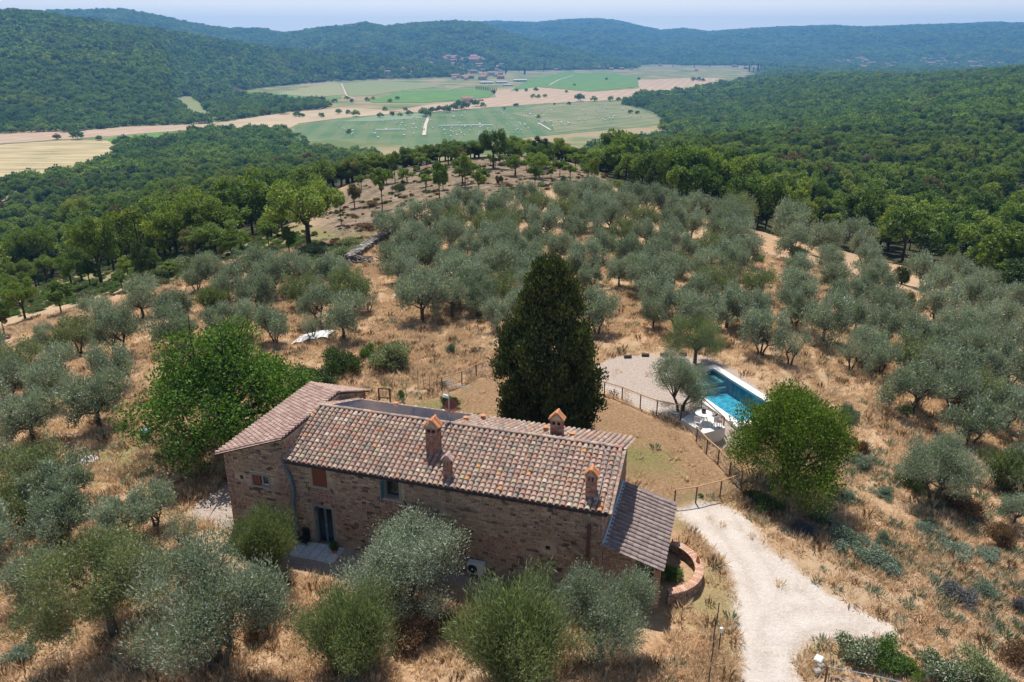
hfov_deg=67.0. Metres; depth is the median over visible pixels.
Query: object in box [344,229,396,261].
dry stone wall
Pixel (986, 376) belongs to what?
olive tree
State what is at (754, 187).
woodland tree
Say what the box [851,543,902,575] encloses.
shrub
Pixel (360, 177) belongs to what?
oak tree
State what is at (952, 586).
shrub
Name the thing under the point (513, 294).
olive tree
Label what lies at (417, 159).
oak tree
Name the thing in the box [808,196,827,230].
woodland tree
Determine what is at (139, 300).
olive tree
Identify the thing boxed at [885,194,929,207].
woodland tree
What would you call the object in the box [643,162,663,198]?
oak tree
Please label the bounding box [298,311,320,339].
olive tree
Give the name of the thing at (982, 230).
woodland tree
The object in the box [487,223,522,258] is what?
olive tree
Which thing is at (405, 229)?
olive tree
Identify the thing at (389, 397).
timber gate frame
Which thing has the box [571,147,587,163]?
oak tree
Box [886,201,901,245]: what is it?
woodland tree
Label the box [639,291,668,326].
olive tree
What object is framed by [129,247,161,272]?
oak tree
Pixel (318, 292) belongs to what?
olive tree
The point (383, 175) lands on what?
oak tree
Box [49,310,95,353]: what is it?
olive tree
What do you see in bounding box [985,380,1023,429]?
olive tree
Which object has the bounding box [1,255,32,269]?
woodland tree
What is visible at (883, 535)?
shrub
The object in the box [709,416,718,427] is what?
garden chair
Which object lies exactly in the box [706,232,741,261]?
olive tree
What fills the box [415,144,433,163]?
oak tree
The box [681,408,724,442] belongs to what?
terrace
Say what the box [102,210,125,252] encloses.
woodland tree
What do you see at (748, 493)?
shrub
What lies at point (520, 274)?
olive tree
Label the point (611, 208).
olive tree
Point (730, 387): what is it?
swimming pool
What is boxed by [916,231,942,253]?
woodland tree
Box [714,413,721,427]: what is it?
garden chair
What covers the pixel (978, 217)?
woodland tree
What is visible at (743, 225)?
olive tree
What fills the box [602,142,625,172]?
woodland tree
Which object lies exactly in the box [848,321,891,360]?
olive tree
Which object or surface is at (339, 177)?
oak tree
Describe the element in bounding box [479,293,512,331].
olive tree
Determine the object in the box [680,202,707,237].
olive tree
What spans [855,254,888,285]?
olive tree
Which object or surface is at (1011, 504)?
olive tree
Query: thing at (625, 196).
olive tree
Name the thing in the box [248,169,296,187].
woodland tree
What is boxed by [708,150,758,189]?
woodland tree
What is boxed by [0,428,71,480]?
olive tree
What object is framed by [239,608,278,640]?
shrub
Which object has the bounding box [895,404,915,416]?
shrub
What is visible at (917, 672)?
shrub
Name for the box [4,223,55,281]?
oak tree
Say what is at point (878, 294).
olive tree
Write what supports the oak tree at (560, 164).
on the ground
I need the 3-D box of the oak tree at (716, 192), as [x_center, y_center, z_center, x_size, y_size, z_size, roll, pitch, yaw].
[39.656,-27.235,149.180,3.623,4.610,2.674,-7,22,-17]
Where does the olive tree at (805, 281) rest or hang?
on the ground
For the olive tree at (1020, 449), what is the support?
on the ground
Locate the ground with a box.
[0,18,1023,681]
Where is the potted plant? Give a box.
[329,540,339,553]
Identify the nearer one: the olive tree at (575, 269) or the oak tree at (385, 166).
the olive tree at (575, 269)
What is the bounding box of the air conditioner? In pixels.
[467,559,485,576]
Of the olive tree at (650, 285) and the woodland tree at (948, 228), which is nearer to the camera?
the olive tree at (650, 285)
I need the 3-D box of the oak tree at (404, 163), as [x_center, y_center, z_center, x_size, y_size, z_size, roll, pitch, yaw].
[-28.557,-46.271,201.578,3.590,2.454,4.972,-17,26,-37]
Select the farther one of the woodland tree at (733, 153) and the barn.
the barn
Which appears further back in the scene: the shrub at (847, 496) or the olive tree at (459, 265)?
the olive tree at (459, 265)
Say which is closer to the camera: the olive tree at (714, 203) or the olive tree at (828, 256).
the olive tree at (828, 256)
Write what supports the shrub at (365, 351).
on the ground
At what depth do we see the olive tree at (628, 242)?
90.18 m
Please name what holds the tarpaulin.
on the ground
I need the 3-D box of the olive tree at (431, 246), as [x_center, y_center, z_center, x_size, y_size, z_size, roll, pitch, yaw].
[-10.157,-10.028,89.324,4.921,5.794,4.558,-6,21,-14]
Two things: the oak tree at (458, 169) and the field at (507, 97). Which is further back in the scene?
the field at (507, 97)
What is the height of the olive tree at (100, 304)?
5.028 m
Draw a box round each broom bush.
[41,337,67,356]
[188,282,234,309]
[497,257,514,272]
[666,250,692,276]
[788,245,809,260]
[976,443,1023,489]
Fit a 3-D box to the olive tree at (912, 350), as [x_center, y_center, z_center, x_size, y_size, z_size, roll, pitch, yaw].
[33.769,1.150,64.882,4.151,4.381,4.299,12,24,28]
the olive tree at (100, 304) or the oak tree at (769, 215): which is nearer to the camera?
the olive tree at (100, 304)
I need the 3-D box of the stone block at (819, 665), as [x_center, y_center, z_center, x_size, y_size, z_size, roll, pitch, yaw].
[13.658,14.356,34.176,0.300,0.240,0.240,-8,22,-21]
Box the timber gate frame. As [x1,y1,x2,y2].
[378,388,390,401]
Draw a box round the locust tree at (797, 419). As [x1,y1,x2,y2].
[721,373,863,522]
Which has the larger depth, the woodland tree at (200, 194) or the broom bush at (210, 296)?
the woodland tree at (200, 194)
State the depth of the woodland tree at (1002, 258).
118.80 m
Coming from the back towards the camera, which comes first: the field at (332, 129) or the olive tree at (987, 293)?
the field at (332, 129)
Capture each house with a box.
[468,57,476,62]
[478,75,486,79]
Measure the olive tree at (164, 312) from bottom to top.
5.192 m
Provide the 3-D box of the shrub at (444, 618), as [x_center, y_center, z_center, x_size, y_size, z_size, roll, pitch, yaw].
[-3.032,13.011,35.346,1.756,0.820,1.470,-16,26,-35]
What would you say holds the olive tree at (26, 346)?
on the ground
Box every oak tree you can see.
[0,241,18,260]
[0,276,11,289]
[0,276,37,318]
[0,284,15,298]
[0,300,10,334]
[2,258,37,281]
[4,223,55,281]
[7,275,22,285]
[26,267,44,286]
[28,254,54,279]
[37,223,66,242]
[45,280,73,312]
[52,252,74,283]
[58,195,88,214]
[62,213,119,282]
[62,245,93,280]
[74,259,100,285]
[104,234,124,270]
[111,271,125,290]
[116,255,131,274]
[129,240,156,279]
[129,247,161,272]
[142,234,170,255]
[159,260,179,274]
[160,193,222,249]
[173,229,188,253]
[177,226,200,256]
[185,218,245,252]
[219,234,239,253]
[236,230,252,246]
[254,220,277,248]
[256,214,282,236]
[259,203,280,224]
[262,174,346,245]
[267,225,280,236]
[272,209,288,233]
[281,226,295,251]
[314,164,335,180]
[332,160,364,183]
[333,161,364,183]
[333,173,350,185]
[334,196,344,223]
[336,161,362,180]
[340,156,359,182]
[343,168,369,177]
[345,153,371,169]
[348,183,361,207]
[353,174,368,188]
[361,155,382,167]
[367,151,389,163]
[369,167,393,209]
[375,164,389,168]
[383,154,404,163]
[386,150,398,181]
[389,153,413,167]
[397,161,409,167]
[398,168,414,182]
[399,146,412,157]
[403,151,415,165]
[409,150,431,164]
[412,166,419,171]
[413,152,426,168]
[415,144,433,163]
[418,169,432,186]
[420,174,431,190]
[431,143,447,160]
[432,160,448,197]
[434,151,445,161]
[437,145,459,163]
[438,175,448,189]
[440,139,458,159]
[442,141,468,158]
[448,156,469,175]
[451,164,474,183]
[457,148,466,154]
[459,151,471,186]
[460,141,484,157]
[462,147,475,153]
[465,140,492,157]
[467,149,484,157]
[470,163,479,171]
[471,171,486,194]
[476,128,508,167]
[477,167,491,176]
[486,154,494,164]
[490,157,499,167]
[493,135,516,154]
[495,142,517,156]
[495,175,503,190]
[501,154,526,175]
[503,142,524,155]
[508,141,521,155]
[518,138,531,149]
[518,143,531,152]
[524,154,551,176]
[525,152,548,163]
[526,142,556,159]
[526,165,542,180]
[531,136,549,148]
[548,166,556,177]
[551,159,568,175]
[552,137,570,158]
[553,148,566,158]
[563,146,578,161]
[563,164,577,180]
[566,152,585,166]
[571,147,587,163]
[577,158,590,164]
[579,162,589,176]
[581,165,587,172]
[582,148,600,160]
[588,156,600,175]
[591,151,604,170]
[598,162,617,171]
[612,179,623,188]
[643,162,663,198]
[709,189,724,200]
[757,199,771,226]
[758,202,775,228]
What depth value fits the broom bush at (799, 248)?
103.55 m
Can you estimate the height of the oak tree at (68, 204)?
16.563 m
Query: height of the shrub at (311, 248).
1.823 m
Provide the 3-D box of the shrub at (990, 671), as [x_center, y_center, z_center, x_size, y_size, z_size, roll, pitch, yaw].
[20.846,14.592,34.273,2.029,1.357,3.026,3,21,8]
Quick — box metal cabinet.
[140,428,152,440]
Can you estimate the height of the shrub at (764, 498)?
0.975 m
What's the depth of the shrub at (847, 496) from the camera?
46.44 m
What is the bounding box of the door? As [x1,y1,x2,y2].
[311,504,336,543]
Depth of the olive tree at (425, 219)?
108.21 m
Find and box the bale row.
[439,124,492,125]
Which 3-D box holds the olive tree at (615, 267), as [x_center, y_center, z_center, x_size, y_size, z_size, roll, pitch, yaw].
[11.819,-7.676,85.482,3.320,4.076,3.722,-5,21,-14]
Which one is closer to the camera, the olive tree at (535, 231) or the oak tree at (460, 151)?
the olive tree at (535, 231)
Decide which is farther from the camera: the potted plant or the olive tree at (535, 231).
the olive tree at (535, 231)
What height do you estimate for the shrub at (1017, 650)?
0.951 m
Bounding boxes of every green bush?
[207,496,300,571]
[282,562,405,681]
[436,549,593,681]
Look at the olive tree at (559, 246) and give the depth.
93.64 m
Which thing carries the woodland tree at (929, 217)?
on the ground
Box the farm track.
[422,118,428,134]
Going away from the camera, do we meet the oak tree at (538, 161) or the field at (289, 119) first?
the oak tree at (538, 161)
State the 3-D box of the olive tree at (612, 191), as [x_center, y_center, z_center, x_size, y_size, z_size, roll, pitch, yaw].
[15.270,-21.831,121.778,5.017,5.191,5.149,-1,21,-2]
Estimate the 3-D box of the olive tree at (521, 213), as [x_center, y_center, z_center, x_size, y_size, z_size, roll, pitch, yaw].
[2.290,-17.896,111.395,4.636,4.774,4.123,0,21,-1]
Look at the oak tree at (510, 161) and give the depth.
157.33 m
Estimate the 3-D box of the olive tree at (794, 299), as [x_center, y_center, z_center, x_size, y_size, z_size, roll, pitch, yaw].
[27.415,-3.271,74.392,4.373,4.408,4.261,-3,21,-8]
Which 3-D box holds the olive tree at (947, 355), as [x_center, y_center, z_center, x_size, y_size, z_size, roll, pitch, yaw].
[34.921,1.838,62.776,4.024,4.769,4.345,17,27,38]
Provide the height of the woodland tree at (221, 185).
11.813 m
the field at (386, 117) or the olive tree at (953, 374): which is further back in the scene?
the field at (386, 117)
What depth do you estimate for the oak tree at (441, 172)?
134.36 m
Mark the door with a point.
(325, 515)
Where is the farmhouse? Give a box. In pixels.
[213,381,676,612]
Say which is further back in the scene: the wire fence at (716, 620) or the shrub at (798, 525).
the shrub at (798, 525)
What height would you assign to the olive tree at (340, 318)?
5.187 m
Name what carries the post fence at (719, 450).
on the ground
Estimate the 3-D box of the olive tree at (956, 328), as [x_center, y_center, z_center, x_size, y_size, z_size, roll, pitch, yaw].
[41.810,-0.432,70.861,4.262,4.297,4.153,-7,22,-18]
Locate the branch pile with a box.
[339,254,379,263]
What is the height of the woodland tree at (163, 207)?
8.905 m
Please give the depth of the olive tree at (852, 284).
78.97 m
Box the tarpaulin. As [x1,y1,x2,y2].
[292,330,332,343]
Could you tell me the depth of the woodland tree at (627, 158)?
156.33 m
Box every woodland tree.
[0,245,25,260]
[0,254,15,275]
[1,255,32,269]
[26,253,57,278]
[36,243,61,273]
[40,248,60,277]
[62,225,101,257]
[63,217,101,251]
[102,204,123,220]
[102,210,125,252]
[111,219,140,260]
[135,237,155,250]
[136,196,164,212]
[139,195,172,211]
[139,206,157,252]
[139,219,182,256]
[144,202,170,251]
[145,194,165,202]
[162,193,174,201]
[172,185,214,243]
[187,189,231,229]
[206,181,244,225]
[208,205,253,228]
[214,177,249,228]
[225,185,269,233]
[226,164,274,217]
[229,178,246,226]
[243,177,295,215]
[247,179,268,210]
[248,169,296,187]
[263,168,293,178]
[277,177,309,207]
[296,165,326,189]
[307,157,335,179]
[598,127,626,145]
[600,132,637,177]
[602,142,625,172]
[603,130,650,172]
[612,152,641,182]
[616,142,640,176]
[624,146,665,185]
[627,150,671,184]
[640,158,663,186]
[652,148,692,193]
[658,141,691,190]
[662,167,682,189]
[664,148,713,197]
[667,154,701,176]
[670,146,699,162]
[675,163,720,198]
[682,143,713,151]
[693,151,722,194]
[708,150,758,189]
[715,147,739,165]
[723,173,786,212]
[742,153,771,176]
[745,169,760,177]
[759,176,812,231]
[767,197,808,212]
[770,171,799,182]
[786,177,796,194]
[790,170,819,196]
[799,178,829,200]
[804,200,820,230]
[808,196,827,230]
[810,189,836,205]
[815,201,849,222]
[818,193,845,205]
[822,213,844,235]
[826,191,849,206]
[830,213,858,245]
[841,207,857,238]
[842,186,885,241]
[854,201,890,226]
[858,185,884,200]
[858,222,887,243]
[860,208,897,250]
[873,205,904,250]
[883,204,950,262]
[884,188,927,203]
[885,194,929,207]
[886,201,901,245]
[895,196,930,218]
[906,223,934,254]
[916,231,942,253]
[920,212,939,232]
[926,195,963,216]
[926,216,944,252]
[929,232,959,259]
[939,211,976,246]
[948,223,994,255]
[955,226,1023,277]
[957,207,1004,226]
[957,232,995,250]
[961,204,978,225]
[964,190,1016,219]
[964,246,984,263]
[972,209,1023,228]
[976,227,998,250]
[978,217,1023,248]
[990,247,1020,270]
[995,192,1023,215]
[999,200,1023,219]
[1000,208,1023,230]
[1013,203,1023,217]
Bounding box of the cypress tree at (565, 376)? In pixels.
[487,252,608,429]
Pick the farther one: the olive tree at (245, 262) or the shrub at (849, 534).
the olive tree at (245, 262)
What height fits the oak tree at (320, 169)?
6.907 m
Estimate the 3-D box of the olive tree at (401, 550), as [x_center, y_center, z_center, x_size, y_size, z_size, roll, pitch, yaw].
[-5.382,10.332,36.392,7.052,5.416,5.984,-1,21,-2]
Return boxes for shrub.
[0,635,37,665]
[31,590,82,635]
[124,266,172,280]
[172,253,194,265]
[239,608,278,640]
[291,365,339,388]
[292,242,329,255]
[320,345,364,377]
[328,245,351,258]
[358,341,382,358]
[365,200,378,205]
[365,340,412,370]
[387,616,441,652]
[397,389,404,398]
[426,610,460,633]
[439,395,460,407]
[446,343,455,352]
[493,182,513,186]
[502,580,515,592]
[537,181,545,186]
[648,568,665,586]
[663,563,683,581]
[743,489,757,498]
[751,255,763,261]
[751,490,785,514]
[792,518,818,537]
[808,505,833,524]
[828,520,875,551]
[831,629,896,669]
[836,488,863,505]
[840,402,862,422]
[844,452,877,470]
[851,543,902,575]
[855,441,870,453]
[867,485,895,502]
[872,631,912,676]
[873,528,896,547]
[883,564,900,576]
[892,263,910,284]
[894,467,930,493]
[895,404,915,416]
[901,656,926,681]
[905,290,916,309]
[913,517,948,536]
[917,645,987,681]
[928,573,950,592]
[937,536,974,563]
[938,577,979,609]
[940,491,986,518]
[946,400,970,415]
[954,639,1009,681]
[968,576,1000,598]
[969,545,1003,562]
[983,521,1018,549]
[995,637,1023,664]
[1009,594,1023,613]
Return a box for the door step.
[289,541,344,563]
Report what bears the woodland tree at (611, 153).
on the ground
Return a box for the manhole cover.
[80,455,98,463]
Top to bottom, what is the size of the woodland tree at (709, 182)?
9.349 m
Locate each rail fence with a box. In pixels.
[824,665,900,681]
[827,675,859,681]
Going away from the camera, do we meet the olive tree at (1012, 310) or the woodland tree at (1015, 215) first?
the olive tree at (1012, 310)
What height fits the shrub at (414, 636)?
1.003 m
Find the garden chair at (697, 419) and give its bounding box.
[694,416,701,427]
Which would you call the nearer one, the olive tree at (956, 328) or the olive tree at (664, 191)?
the olive tree at (956, 328)
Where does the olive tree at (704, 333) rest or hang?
on the ground
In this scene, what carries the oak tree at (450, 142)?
on the ground
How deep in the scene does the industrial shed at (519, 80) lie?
2165.10 m
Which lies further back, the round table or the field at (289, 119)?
the field at (289, 119)
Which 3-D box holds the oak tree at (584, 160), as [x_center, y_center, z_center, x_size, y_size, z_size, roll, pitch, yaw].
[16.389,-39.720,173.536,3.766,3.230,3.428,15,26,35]
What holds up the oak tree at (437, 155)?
on the ground
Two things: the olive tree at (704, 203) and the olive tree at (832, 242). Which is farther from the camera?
the olive tree at (704, 203)
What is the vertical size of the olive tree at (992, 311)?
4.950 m
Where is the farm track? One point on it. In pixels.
(425, 126)
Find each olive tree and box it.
[0,325,8,356]
[0,332,48,374]
[0,350,28,395]
[0,374,18,433]
[0,382,66,444]
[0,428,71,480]
[0,433,26,479]
[0,469,48,526]
[0,495,31,561]
[0,513,178,663]
[0,539,66,606]
[7,444,97,515]
[12,360,72,406]
[14,486,86,547]
[24,469,94,536]
[27,337,82,381]
[29,320,53,348]
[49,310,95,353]
[52,363,134,428]
[71,291,121,335]
[81,302,144,348]
[82,333,139,384]
[84,485,151,535]
[114,518,302,681]
[118,271,161,318]
[120,474,177,529]
[137,298,196,350]
[148,286,196,321]
[160,506,200,546]
[171,311,200,343]
[179,261,209,290]
[192,249,227,280]
[197,297,240,333]
[207,258,244,302]
[226,294,265,331]
[229,242,275,279]
[231,268,279,306]
[248,249,287,293]
[250,300,291,342]
[259,289,276,309]
[272,247,313,281]
[276,267,318,308]
[294,278,340,324]
[297,256,334,282]
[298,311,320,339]
[317,285,370,339]
[320,249,352,287]
[321,263,373,310]
[326,498,471,621]
[355,291,378,311]
[369,207,402,240]
[375,230,415,271]
[378,240,420,281]
[388,217,426,245]
[391,253,433,284]
[391,263,446,321]
[392,196,420,231]
[404,229,443,267]
[406,214,447,257]
[414,197,446,228]
[428,273,473,317]
[431,248,465,275]
[433,189,462,216]
[433,247,483,306]
[437,213,468,245]
[442,205,469,228]
[447,231,484,264]
[451,180,482,217]
[455,250,495,282]
[461,189,497,220]
[461,268,498,313]
[462,216,499,252]
[463,281,492,316]
[470,206,499,227]
[473,241,513,272]
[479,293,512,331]
[484,194,515,223]
[484,268,522,307]
[486,211,518,242]
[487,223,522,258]
[489,182,514,206]
[490,207,522,229]
[501,246,543,283]
[501,278,524,321]
[503,191,523,213]
[506,233,545,263]
[510,178,544,206]
[512,200,541,230]
[514,264,531,285]
[521,221,552,245]
[524,187,551,212]
[525,198,563,234]
[543,230,578,258]
[544,554,661,666]
[547,193,577,221]
[550,176,576,202]
[557,212,589,241]
[563,234,610,271]
[566,255,586,280]
[567,185,597,205]
[567,197,599,225]
[573,172,601,199]
[576,260,604,287]
[576,280,622,333]
[577,184,611,219]
[587,211,607,234]
[587,224,619,262]
[591,174,614,192]
[593,196,631,232]
[596,187,619,199]
[605,256,631,286]
[607,215,633,237]
[612,187,639,220]
[612,232,649,258]
[616,179,648,205]
[624,249,650,279]
[624,250,665,285]
[625,215,659,244]
[629,199,660,226]
[631,267,677,307]
[633,233,675,258]
[637,180,671,214]
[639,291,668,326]
[645,218,685,255]
[649,343,719,412]
[651,184,680,212]
[651,248,689,286]
[651,275,702,335]
[655,202,693,237]
[658,310,728,363]
[664,193,694,214]
[667,228,703,257]
[677,268,721,311]
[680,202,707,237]
[682,189,716,213]
[686,245,721,276]
[689,291,734,331]
[695,227,727,250]
[695,259,740,295]
[701,204,737,234]
[701,276,749,327]
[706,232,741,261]
[707,193,740,215]
[712,243,751,280]
[715,211,755,243]
[720,188,758,218]
[721,192,755,232]
[725,285,775,325]
[731,229,766,263]
[736,302,792,355]
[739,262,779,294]
[769,195,813,237]
[769,326,814,365]
[773,219,816,257]
[774,284,818,327]
[775,263,820,304]
[779,249,817,280]
[797,286,858,349]
[806,219,848,256]
[814,235,843,253]
[814,240,846,269]
[817,260,852,287]
[827,272,872,303]
[827,331,875,370]
[839,214,880,251]
[841,294,883,329]
[848,226,882,261]
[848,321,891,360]
[850,242,892,274]
[854,263,899,303]
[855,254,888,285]
[859,337,905,373]
[860,299,917,341]
[867,280,913,318]
[872,355,960,410]
[889,329,942,368]
[891,425,996,500]
[896,306,949,345]
[902,248,948,287]
[912,272,970,323]
[915,337,968,374]
[922,264,958,290]
[929,321,971,352]
[930,301,982,330]
[933,361,986,409]
[938,253,966,268]
[938,387,1012,445]
[948,251,980,274]
[948,273,987,308]
[948,313,995,340]
[950,340,1021,387]
[957,255,996,305]
[959,366,1012,407]
[960,322,1005,355]
[966,274,1008,315]
[971,300,1005,333]
[981,295,1023,328]
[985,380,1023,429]
[986,266,1009,289]
[989,317,1023,346]
[989,330,1023,386]
[993,487,1023,523]
[999,279,1023,306]
[1000,439,1023,492]
[1010,402,1023,435]
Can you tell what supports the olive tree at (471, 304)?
on the ground
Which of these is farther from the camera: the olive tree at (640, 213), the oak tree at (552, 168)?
the oak tree at (552, 168)
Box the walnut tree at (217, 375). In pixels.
[105,307,322,482]
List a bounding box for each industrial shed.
[480,81,492,83]
[513,79,526,81]
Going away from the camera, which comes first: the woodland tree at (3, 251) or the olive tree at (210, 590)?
the olive tree at (210, 590)
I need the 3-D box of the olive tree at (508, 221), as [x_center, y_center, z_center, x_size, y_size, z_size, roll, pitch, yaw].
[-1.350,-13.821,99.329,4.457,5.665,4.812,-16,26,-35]
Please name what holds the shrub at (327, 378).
on the ground
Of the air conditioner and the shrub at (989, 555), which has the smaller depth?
the air conditioner
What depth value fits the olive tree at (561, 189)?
124.09 m
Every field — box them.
[0,124,206,143]
[0,139,112,176]
[104,131,174,141]
[178,98,213,116]
[214,107,396,127]
[250,92,340,99]
[277,83,344,96]
[293,101,657,147]
[342,81,443,95]
[345,113,424,120]
[369,88,493,102]
[394,78,722,111]
[511,72,638,91]
[513,101,660,132]
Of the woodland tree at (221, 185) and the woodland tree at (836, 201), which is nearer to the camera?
the woodland tree at (221, 185)
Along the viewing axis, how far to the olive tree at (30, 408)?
52.12 m
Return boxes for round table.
[695,409,712,424]
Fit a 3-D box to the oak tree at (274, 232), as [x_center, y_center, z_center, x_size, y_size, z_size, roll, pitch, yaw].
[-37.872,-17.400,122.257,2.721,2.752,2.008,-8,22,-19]
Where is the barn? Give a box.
[461,96,472,101]
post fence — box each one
[441,357,682,415]
[674,473,742,504]
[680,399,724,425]
[696,428,742,486]
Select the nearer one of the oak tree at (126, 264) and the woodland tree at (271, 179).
the oak tree at (126, 264)
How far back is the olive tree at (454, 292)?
74.95 m
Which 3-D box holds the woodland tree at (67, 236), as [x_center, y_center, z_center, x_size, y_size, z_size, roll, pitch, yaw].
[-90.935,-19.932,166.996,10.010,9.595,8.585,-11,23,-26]
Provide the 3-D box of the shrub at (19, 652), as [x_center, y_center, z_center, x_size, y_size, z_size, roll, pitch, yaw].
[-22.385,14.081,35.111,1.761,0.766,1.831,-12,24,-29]
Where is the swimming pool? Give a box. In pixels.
[662,364,770,428]
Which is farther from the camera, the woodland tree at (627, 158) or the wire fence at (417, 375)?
the woodland tree at (627, 158)
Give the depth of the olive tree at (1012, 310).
78.91 m
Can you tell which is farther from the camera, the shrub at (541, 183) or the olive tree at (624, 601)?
the shrub at (541, 183)
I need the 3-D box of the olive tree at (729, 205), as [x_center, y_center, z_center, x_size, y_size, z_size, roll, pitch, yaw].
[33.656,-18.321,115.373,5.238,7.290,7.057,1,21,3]
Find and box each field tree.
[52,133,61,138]
[277,103,290,113]
[351,109,359,114]
[418,107,427,113]
[424,110,431,116]
[442,105,451,111]
[449,103,458,110]
[459,101,470,108]
[471,99,479,104]
[574,93,584,100]
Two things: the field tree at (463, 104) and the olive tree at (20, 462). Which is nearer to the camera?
the olive tree at (20, 462)
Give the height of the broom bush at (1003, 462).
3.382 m
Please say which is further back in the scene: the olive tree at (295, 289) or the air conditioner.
the olive tree at (295, 289)
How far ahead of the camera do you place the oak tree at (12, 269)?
151.83 m
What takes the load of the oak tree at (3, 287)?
on the ground
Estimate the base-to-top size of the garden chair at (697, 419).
0.910 m
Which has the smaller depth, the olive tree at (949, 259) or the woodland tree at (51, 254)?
the olive tree at (949, 259)
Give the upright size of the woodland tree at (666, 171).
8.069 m
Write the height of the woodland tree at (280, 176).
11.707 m
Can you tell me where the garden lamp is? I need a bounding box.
[718,627,722,648]
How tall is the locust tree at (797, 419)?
7.761 m
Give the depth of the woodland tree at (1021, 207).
151.27 m
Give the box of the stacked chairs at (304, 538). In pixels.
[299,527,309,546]
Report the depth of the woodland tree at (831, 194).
191.79 m
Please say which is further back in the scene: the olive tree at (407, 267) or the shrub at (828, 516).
the olive tree at (407, 267)
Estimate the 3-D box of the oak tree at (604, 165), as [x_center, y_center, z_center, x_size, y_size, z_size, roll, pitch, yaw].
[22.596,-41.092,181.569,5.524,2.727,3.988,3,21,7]
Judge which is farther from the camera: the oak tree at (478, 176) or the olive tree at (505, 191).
the oak tree at (478, 176)
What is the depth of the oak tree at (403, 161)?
199.89 m
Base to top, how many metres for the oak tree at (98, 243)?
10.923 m
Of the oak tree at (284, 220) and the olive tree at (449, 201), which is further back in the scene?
the oak tree at (284, 220)
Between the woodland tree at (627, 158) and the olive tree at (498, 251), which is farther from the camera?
the woodland tree at (627, 158)
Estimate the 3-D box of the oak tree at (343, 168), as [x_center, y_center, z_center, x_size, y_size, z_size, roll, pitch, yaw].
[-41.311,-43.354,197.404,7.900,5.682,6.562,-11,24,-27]
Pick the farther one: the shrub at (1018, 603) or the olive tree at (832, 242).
the olive tree at (832, 242)
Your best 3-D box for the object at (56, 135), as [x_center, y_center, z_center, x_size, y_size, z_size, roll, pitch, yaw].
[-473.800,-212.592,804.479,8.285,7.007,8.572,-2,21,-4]
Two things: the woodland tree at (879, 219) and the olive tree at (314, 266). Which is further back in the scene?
the woodland tree at (879, 219)
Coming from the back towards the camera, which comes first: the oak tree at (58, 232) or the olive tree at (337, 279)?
the oak tree at (58, 232)
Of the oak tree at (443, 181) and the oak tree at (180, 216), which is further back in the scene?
the oak tree at (443, 181)
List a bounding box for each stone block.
[812,667,822,675]
[813,654,823,664]
[817,663,825,668]
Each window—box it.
[250,472,270,488]
[382,477,401,501]
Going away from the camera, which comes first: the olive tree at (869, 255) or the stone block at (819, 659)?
the stone block at (819, 659)
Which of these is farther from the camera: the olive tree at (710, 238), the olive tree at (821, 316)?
the olive tree at (710, 238)
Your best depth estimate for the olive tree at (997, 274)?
109.94 m
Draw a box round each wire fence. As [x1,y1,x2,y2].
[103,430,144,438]
[403,362,433,389]
[708,603,719,681]
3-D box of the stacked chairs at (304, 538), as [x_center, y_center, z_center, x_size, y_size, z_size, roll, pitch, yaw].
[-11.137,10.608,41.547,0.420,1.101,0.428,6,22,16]
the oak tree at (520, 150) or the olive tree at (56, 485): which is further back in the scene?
the oak tree at (520, 150)
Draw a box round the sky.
[0,0,1023,31]
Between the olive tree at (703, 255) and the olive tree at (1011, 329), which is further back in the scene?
the olive tree at (703, 255)
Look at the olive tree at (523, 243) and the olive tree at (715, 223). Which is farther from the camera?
the olive tree at (715, 223)
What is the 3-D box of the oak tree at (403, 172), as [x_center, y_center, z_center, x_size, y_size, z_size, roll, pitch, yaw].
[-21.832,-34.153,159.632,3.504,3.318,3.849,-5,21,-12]
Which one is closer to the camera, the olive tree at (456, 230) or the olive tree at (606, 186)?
the olive tree at (456, 230)
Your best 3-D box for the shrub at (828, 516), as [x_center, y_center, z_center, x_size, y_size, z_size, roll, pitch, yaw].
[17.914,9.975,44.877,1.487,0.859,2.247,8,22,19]
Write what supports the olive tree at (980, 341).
on the ground
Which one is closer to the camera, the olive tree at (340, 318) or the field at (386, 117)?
the olive tree at (340, 318)
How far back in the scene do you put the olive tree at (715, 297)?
72.46 m
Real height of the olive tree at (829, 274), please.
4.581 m
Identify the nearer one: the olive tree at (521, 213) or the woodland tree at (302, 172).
the olive tree at (521, 213)
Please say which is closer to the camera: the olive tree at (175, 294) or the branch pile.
the olive tree at (175, 294)
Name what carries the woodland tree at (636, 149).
on the ground
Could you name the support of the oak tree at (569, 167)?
on the ground
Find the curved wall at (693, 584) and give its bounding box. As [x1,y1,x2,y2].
[666,539,703,605]
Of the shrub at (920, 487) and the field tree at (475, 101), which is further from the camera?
the field tree at (475, 101)
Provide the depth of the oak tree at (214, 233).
110.23 m

